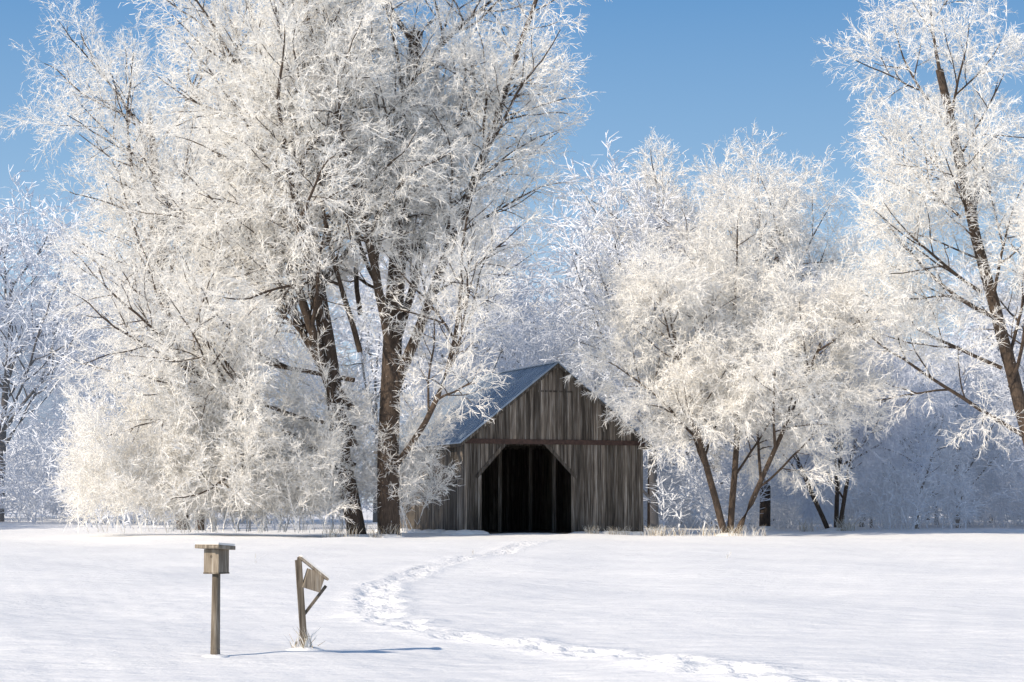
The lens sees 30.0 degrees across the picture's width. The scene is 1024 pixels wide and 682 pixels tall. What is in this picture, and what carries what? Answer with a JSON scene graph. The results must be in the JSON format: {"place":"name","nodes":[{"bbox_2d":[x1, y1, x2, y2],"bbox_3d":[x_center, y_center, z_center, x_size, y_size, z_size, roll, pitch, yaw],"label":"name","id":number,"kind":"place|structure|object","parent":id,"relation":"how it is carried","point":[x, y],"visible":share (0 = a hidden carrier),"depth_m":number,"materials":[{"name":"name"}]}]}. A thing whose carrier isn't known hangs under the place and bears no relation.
{"place":"outdoors","nodes":[
{"label":"outdoors","id":0,"kind":"place"},
{"bbox_2d":[0,504,1023,681],"bbox_3d":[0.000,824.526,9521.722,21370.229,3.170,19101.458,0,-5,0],"label":"snow field","id":1,"kind":"structure","parent":0,"point":[932,603],"depth_m":39.11,"materials":[{"name":"white snow"}]},
{"bbox_2d":[0,454,19,507],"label":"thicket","id":2,"kind":"object","parent":1,"relation":"on","point":[7,486],"visible":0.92,"depth_m":144.56,"materials":[{"name":"grey plant"}]},
{"bbox_2d":[0,355,26,447],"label":"tree","id":3,"kind":"object","parent":1,"relation":"on","point":[14,396],"visible":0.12,"depth_m":229.97,"materials":[{"name":"grey plant"}]},
{"bbox_2d":[0,280,44,465],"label":"tree","id":4,"kind":"object","parent":1,"relation":"on","point":[23,329],"visible":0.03,"depth_m":236.40,"materials":[{"name":"grey plant"}]},
{"bbox_2d":[4,448,75,517],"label":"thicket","id":5,"kind":"object","parent":1,"relation":"on","point":[42,506],"visible":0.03,"depth_m":171.12,"materials":[{"name":"grey plant"}]},
{"bbox_2d":[5,412,83,518],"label":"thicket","id":6,"kind":"object","parent":1,"relation":"on","point":[25,508],"visible":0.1,"depth_m":163.69,"materials":[{"name":"grey plant"}]},
{"bbox_2d":[4,401,103,522],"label":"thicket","id":7,"kind":"object","parent":1,"relation":"on","point":[23,457],"visible":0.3,"depth_m":152.64,"materials":[{"name":"grey plant"}]},
{"bbox_2d":[0,288,109,454],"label":"tree","id":8,"kind":"object","parent":1,"relation":"on","point":[48,406],"visible":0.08,"depth_m":233.11,"materials":[{"name":"grey plant"}]},
{"bbox_2d":[0,164,121,521],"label":"tree","id":9,"kind":"object","parent":1,"relation":"on","point":[26,339],"visible":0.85,"depth_m":150.53,"materials":[{"name":"grey plant"}]},
{"bbox_2d":[4,391,120,517],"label":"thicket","id":10,"kind":"object","parent":1,"relation":"on","point":[43,456],"visible":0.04,"depth_m":163.95,"materials":[{"name":"grey plant"}]},
{"bbox_2d":[0,281,133,449],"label":"tree","id":11,"kind":"object","parent":1,"relation":"on","point":[53,328],"visible":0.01,"depth_m":264.43,"materials":[{"name":"grey plant"}]},
{"bbox_2d":[6,338,140,454],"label":"tree","id":12,"kind":"object","parent":1,"relation":"on","point":[78,417],"visible":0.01,"depth_m":253.39,"materials":[{"name":"grey plant"}]},
{"bbox_2d":[7,327,140,460],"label":"tree","id":13,"kind":"object","parent":1,"relation":"on","point":[46,400],"visible":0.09,"depth_m":234.05,"materials":[{"name":"grey plant"}]},
{"bbox_2d":[0,389,150,524],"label":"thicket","id":14,"kind":"object","parent":1,"relation":"on","point":[29,473],"visible":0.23,"depth_m":146.88,"materials":[{"name":"grey plant"}]},
{"bbox_2d":[41,376,174,522],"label":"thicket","id":15,"kind":"object","parent":1,"relation":"on","point":[61,411],"visible":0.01,"depth_m":155.45,"materials":[{"name":"grey plant"}]},
{"bbox_2d":[41,383,194,527],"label":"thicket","id":16,"kind":"object","parent":1,"relation":"on","point":[55,473],"visible":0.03,"depth_m":128.98,"materials":[{"name":"grey plant"}]},
{"bbox_2d":[73,428,191,525],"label":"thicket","id":17,"kind":"object","parent":1,"relation":"on","point":[130,520],"visible":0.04,"depth_m":144.72,"materials":[{"name":"grey plant"}]},
{"bbox_2d":[100,390,222,519],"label":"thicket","id":18,"kind":"object","parent":1,"relation":"on","point":[103,446],"depth_m":163.23,"materials":[{"name":"grey plant"}]},
{"bbox_2d":[29,218,295,445],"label":"tree","id":19,"kind":"object","parent":1,"relation":"on","point":[97,363],"visible":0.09,"depth_m":163.77,"materials":[{"name":"grey plant"}]},
{"bbox_2d":[0,0,380,529],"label":"tree","id":20,"kind":"object","parent":1,"relation":"on","point":[152,165],"visible":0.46,"depth_m":120.47,"materials":[{"name":"white plant"}]},
{"bbox_2d":[195,542,235,654],"bbox_3d":[-3.936,3.613,25.238,0.417,1.903,0.395,-3,-6,30],"label":"birdhouse","id":21,"kind":"object","parent":1,"relation":"on","point":[216,559],"visible":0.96,"depth_m":25.24,"materials":[{"name":"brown wood"}]},
{"bbox_2d":[104,391,370,526],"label":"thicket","id":22,"kind":"object","parent":1,"relation":"on","point":[231,515],"visible":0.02,"depth_m":140.50,"materials":[{"name":"grey plant"}]},
{"bbox_2d":[129,408,360,530],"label":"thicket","id":23,"kind":"object","parent":1,"relation":"on","point":[274,526],"visible":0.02,"depth_m":127.78,"materials":[{"name":"grey plant"}]},
{"bbox_2d":[39,317,484,533],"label":"brush","id":24,"kind":"object","parent":1,"relation":"on","point":[301,480],"visible":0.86,"depth_m":97.67,"materials":[{"name":"white plant"}]},
{"bbox_2d":[245,323,340,426],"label":"tree","id":25,"kind":"object","parent":1,"relation":"on","point":[295,386],"visible":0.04,"depth_m":323.91,"materials":[{"name":"grey plant"}]},
{"bbox_2d":[215,379,377,524],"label":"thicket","id":26,"kind":"object","parent":1,"relation":"on","point":[315,452],"visible":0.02,"depth_m":155.72,"materials":[{"name":"grey plant"}]},
{"bbox_2d":[230,330,362,430],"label":"tree","id":27,"kind":"object","parent":1,"relation":"on","point":[299,367],"visible":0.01,"depth_m":410.09,"materials":[{"name":"grey plant"}]},
{"bbox_2d":[285,627,324,647],"bbox_3d":[-2.833,4.124,26.406,0.494,0.361,0.526,-2,-6,26],"label":"grass tuft","id":28,"kind":"object","parent":1,"relation":"on","point":[305,642],"visible":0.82,"depth_m":26.38,"materials":[{"name":"white plant"}]},
{"bbox_2d":[295,555,328,644],"bbox_3d":[-2.783,3.830,26.487,0.464,1.710,0.320,1,-5,-12],"label":"nest box post","id":29,"kind":"object","parent":1,"relation":"on","point":[314,578],"visible":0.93,"depth_m":26.43,"materials":[{"name":"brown wood"}]},
{"bbox_2d":[256,387,376,523],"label":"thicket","id":30,"kind":"object","parent":1,"relation":"on","point":[366,503],"visible":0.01,"depth_m":163.98,"materials":[{"name":"grey plant"}]},
{"bbox_2d":[26,0,608,534],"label":"tree","id":31,"kind":"object","parent":1,"relation":"on","point":[388,150],"visible":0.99,"depth_m":98.55,"materials":[{"name":"white plant"}]},
{"bbox_2d":[320,352,400,506],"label":"tree","id":32,"kind":"object","parent":1,"relation":"on","point":[357,397],"depth_m":404.26,"materials":[{"name":"grey plant"}]},
{"bbox_2d":[356,354,422,471],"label":"tree","id":33,"kind":"object","parent":1,"relation":"on","point":[378,403],"visible":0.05,"depth_m":320.09,"materials":[{"name":"grey plant"}]},
{"bbox_2d":[238,164,547,521],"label":"tree","id":34,"kind":"object","parent":1,"relation":"on","point":[350,339],"visible":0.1,"depth_m":167.23,"materials":[{"name":"grey plant"}]},
{"bbox_2d":[402,310,542,419],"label":"tree","id":35,"kind":"object","parent":1,"relation":"on","point":[513,347],"visible":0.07,"depth_m":135.71,"materials":[{"name":"grey plant"}]},
{"bbox_2d":[350,193,603,428],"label":"tree","id":36,"kind":"object","parent":1,"relation":"on","point":[513,305],"visible":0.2,"depth_m":148.70,"materials":[{"name":"grey plant"}]},
{"bbox_2d":[381,265,573,415],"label":"tree","id":37,"kind":"object","parent":1,"relation":"on","point":[431,391],"visible":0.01,"depth_m":170.59,"materials":[{"name":"grey plant"}]},
{"bbox_2d":[374,361,652,533],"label":"barn","id":38,"kind":"structure","parent":1,"relation":"on","point":[545,453],"depth_m":108.81,"materials":[{"name":"weathered wood"},{"name":"metal"}]},
{"bbox_2d":[202,526,842,657],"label":"snow drifts","id":39,"kind":"object","parent":1,"relation":"on","point":[457,532],"visible":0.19,"depth_m":105.55,"materials":[{"name":"white snow"}]},
{"bbox_2d":[469,279,631,413],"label":"tree","id":40,"kind":"object","parent":1,"relation":"on","point":[535,350],"visible":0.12,"depth_m":138.81,"materials":[{"name":"grey plant"}]},
{"bbox_2d":[483,240,633,385],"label":"tree","id":41,"kind":"object","parent":1,"relation":"on","point":[548,305],"visible":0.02,"depth_m":159.70,"materials":[{"name":"grey plant"}]},
{"bbox_2d":[318,516,860,537],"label":"grass tufts","id":42,"kind":"object","parent":1,"relation":"on","point":[849,527],"visible":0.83,"depth_m":100.14,"materials":[{"name":"white plant"}]},
{"bbox_2d":[536,332,647,465],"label":"tree","id":43,"kind":"object","parent":1,"relation":"on","point":[598,394],"visible":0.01,"depth_m":144.31,"materials":[{"name":"grey plant"}]},
{"bbox_2d":[519,127,779,527],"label":"tree","id":44,"kind":"object","parent":1,"relation":"on","point":[652,175],"visible":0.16,"depth_m":136.70,"materials":[{"name":"white plant"}]},
{"bbox_2d":[611,341,691,468],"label":"tree","id":45,"kind":"object","parent":1,"relation":"on","point":[641,416],"visible":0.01,"depth_m":156.21,"materials":[{"name":"grey plant"}]},
{"bbox_2d":[643,441,683,526],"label":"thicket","id":46,"kind":"object","parent":1,"relation":"on","point":[662,475],"visible":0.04,"depth_m":144.77,"materials":[{"name":"grey plant"}]},
{"bbox_2d":[519,131,812,528],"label":"tree","id":47,"kind":"object","parent":1,"relation":"on","point":[582,291],"visible":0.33,"depth_m":132.44,"materials":[{"name":"grey plant"}]},
{"bbox_2d":[643,468,700,527],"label":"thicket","id":48,"kind":"object","parent":1,"relation":"on","point":[645,510],"visible":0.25,"depth_m":138.72,"materials":[{"name":"grey plant"}]},
{"bbox_2d":[658,457,697,527],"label":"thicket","id":49,"kind":"object","parent":1,"relation":"on","point":[674,521],"visible":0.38,"depth_m":139.10,"materials":[{"name":"grey plant"}]},
{"bbox_2d":[635,418,730,527],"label":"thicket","id":50,"kind":"object","parent":1,"relation":"on","point":[645,476],"visible":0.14,"depth_m":139.36,"materials":[{"name":"grey plant"}]},
{"bbox_2d":[594,205,819,528],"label":"tree","id":51,"kind":"object","parent":1,"relation":"on","point":[664,462],"visible":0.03,"depth_m":130.66,"materials":[{"name":"grey plant"}]},
{"bbox_2d":[645,431,784,526],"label":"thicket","id":52,"kind":"object","parent":1,"relation":"on","point":[678,483],"visible":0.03,"depth_m":145.42,"materials":[{"name":"grey plant"}]},
{"bbox_2d":[643,426,804,529],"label":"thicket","id":53,"kind":"object","parent":1,"relation":"on","point":[704,494],"visible":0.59,"depth_m":125.21,"materials":[{"name":"grey plant"}]},
{"bbox_2d":[634,222,832,523],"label":"tree","id":54,"kind":"object","parent":1,"relation":"on","point":[765,270],"visible":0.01,"depth_m":164.58,"materials":[{"name":"grey plant"}]},
{"bbox_2d":[615,118,878,525],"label":"tree","id":55,"kind":"object","parent":1,"relation":"on","point":[801,252],"visible":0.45,"depth_m":126.64,"materials":[{"name":"white plant"}]},
{"bbox_2d":[560,176,941,533],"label":"tree","id":56,"kind":"object","parent":1,"relation":"on","point":[722,371],"visible":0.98,"depth_m":100.62,"materials":[{"name":"white plant"}]},
{"bbox_2d":[662,432,842,527],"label":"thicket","id":57,"kind":"object","parent":1,"relation":"on","point":[706,525],"visible":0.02,"depth_m":139.54,"materials":[{"name":"grey plant"}]},
{"bbox_2d":[724,502,800,526],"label":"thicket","id":58,"kind":"object","parent":1,"relation":"on","point":[772,519],"visible":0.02,"depth_m":141.75,"materials":[{"name":"grey plant"}]},
{"bbox_2d":[699,423,828,528],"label":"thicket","id":59,"kind":"object","parent":1,"relation":"on","point":[757,522],"visible":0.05,"depth_m":134.26,"materials":[{"name":"grey plant"}]},
{"bbox_2d":[740,442,883,529],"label":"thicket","id":60,"kind":"object","parent":1,"relation":"on","point":[790,515],"visible":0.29,"depth_m":130.05,"materials":[{"name":"grey plant"}]},
{"bbox_2d":[687,263,957,528],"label":"tree","id":61,"kind":"object","parent":1,"relation":"on","point":[899,430],"visible":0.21,"depth_m":114.71,"materials":[{"name":"white plant"}]},
{"bbox_2d":[792,500,866,526],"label":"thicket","id":62,"kind":"object","parent":1,"relation":"on","point":[832,518],"visible":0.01,"depth_m":148.03,"materials":[{"name":"grey plant"}]},
{"bbox_2d":[758,293,918,525],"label":"tree","id":63,"kind":"object","parent":1,"relation":"on","point":[877,392],"depth_m":139.36,"materials":[{"name":"grey plant"}]},
{"bbox_2d":[761,411,948,529],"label":"thicket","id":64,"kind":"object","parent":1,"relation":"on","point":[850,497],"visible":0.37,"depth_m":124.02,"materials":[{"name":"grey plant"}]},
{"bbox_2d":[810,453,905,527],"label":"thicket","id":65,"kind":"object","parent":1,"relation":"on","point":[847,510],"visible":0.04,"depth_m":138.75,"materials":[{"name":"grey plant"}]},
{"bbox_2d":[825,376,927,527],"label":"tree","id":66,"kind":"object","parent":1,"relation":"on","point":[882,471],"depth_m":136.20,"materials":[{"name":"grey plant"}]},
{"bbox_2d":[852,321,953,414],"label":"tree","id":67,"kind":"object","parent":1,"relation":"on","point":[899,368],"visible":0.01,"depth_m":166.67,"materials":[{"name":"grey plant"}]},
{"bbox_2d":[846,321,981,528],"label":"tree","id":68,"kind":"object","parent":1,"relation":"on","point":[945,422],"visible":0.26,"depth_m":126.35,"materials":[{"name":"grey plant"}]},
{"bbox_2d":[809,0,1023,460],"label":"tree","id":69,"kind":"object","parent":1,"relation":"on","point":[971,192],"visible":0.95,"depth_m":99.66,"materials":[{"name":"white plant"}]},
{"bbox_2d":[882,467,961,525],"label":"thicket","id":70,"kind":"object","parent":1,"relation":"on","point":[935,522],"depth_m":159.05,"materials":[{"name":"grey plant"}]},
{"bbox_2d":[853,425,992,528],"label":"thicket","id":71,"kind":"object","parent":1,"relation":"on","point":[966,491],"visible":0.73,"depth_m":127.00,"materials":[{"name":"grey plant"}]},
{"bbox_2d":[884,326,973,519],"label":"tree","id":72,"kind":"object","parent":1,"relation":"on","point":[933,370],"visible":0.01,"depth_m":211.50,"materials":[{"name":"grey plant"}]},
{"bbox_2d":[897,383,1007,524],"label":"tree","id":73,"kind":"object","parent":1,"relation":"on","point":[953,461],"visible":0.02,"depth_m":155.58,"materials":[{"name":"grey plant"}]},
{"bbox_2d":[890,341,1023,527],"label":"tree","id":74,"kind":"object","parent":1,"relation":"on","point":[992,446],"visible":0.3,"depth_m":141.18,"materials":[{"name":"grey plant"}]},
{"bbox_2d":[896,433,1018,526],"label":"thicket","id":75,"kind":"object","parent":1,"relation":"on","point":[962,499],"visible":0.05,"depth_m":146.66,"materials":[{"name":"grey plant"}]},
{"bbox_2d":[931,508,1000,523],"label":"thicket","id":76,"kind":"object","parent":1,"relation":"on","point":[970,517],"depth_m":165.93,"materials":[{"name":"grey plant"}]},
{"bbox_2d":[910,406,1023,527],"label":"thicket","id":77,"kind":"object","parent":1,"relation":"on","point":[989,481],"visible":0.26,"depth_m":142.96,"materials":[{"name":"grey plant"}]},
{"bbox_2d":[915,236,1023,462],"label":"tree","id":78,"kind":"object","parent":1,"relation":"on","point":[970,320],"visible":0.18,"depth_m":157.78,"materials":[{"name":"grey plant"}]},
{"bbox_2d":[916,292,1022,458],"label":"tree","id":79,"kind":"object","parent":1,"relation":"on","point":[958,345],"visible":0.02,"depth_m":206.71,"materials":[{"name":"grey plant"}]},
{"bbox_2d":[924,327,1016,522],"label":"tree","id":80,"kind":"object","parent":1,"relation":"on","point":[954,340],"visible":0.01,"depth_m":173.64,"materials":[{"name":"grey plant"}]},
{"bbox_2d":[924,284,1016,360],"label":"tree","id":81,"kind":"object","parent":1,"relation":"on","point":[944,324],"visible":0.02,"depth_m":314.84,"materials":[{"name":"grey plant"}]},
{"bbox_2d":[958,384,1023,525],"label":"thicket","id":82,"kind":"object","parent":1,"relation":"on","point":[1005,475],"visible":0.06,"depth_m":149.24,"materials":[{"name":"grey plant"}]},
{"bbox_2d":[960,277,1023,476],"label":"tree","id":83,"kind":"object","parent":1,"relation":"on","point":[994,378],"visible":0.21,"depth_m":153.10,"materials":[{"name":"grey plant"}]},
{"bbox_2d":[968,384,1015,523],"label":"tree","id":84,"kind":"object","parent":1,"relation":"on","point":[1002,437],"depth_m":165.09,"materials":[{"name":"grey plant"}]},
{"bbox_2d":[962,441,1023,527],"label":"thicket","id":85,"kind":"object","parent":1,"relation":"on","point":[1003,502],"visible":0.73,"depth_m":138.41,"materials":[{"name":"grey plant"}]},
{"bbox_2d":[971,269,1023,468],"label":"tree","id":86,"kind":"object","parent":1,"relation":"on","point":[1004,381],"visible":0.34,"depth_m":124.95,"materials":[{"name":"grey plant"}]},
{"bbox_2d":[972,438,1023,528],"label":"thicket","id":87,"kind":"object","parent":1,"relation":"on","point":[1020,490],"visible":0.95,"depth_m":131.72,"materials":[{"name":"grey plant"}]},
{"bbox_2d":[982,454,1023,524],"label":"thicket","id":88,"kind":"object","parent":1,"relation":"on","point":[1007,511],"visible":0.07,"depth_m":153.22,"materials":[{"name":"grey plant"}]},
{"bbox_2d":[985,428,1023,523],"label":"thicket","id":89,"kind":"object","parent":1,"relation":"on","point":[1013,483],"visible":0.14,"depth_m":146.91,"materials":[{"name":"grey plant"}]},
{"bbox_2d":[0,0,1023,504],"label":"sky","id":90,"kind":"structure","parent":0,"point":[695,72],"materials":[{"name":"blue"}]}
]}

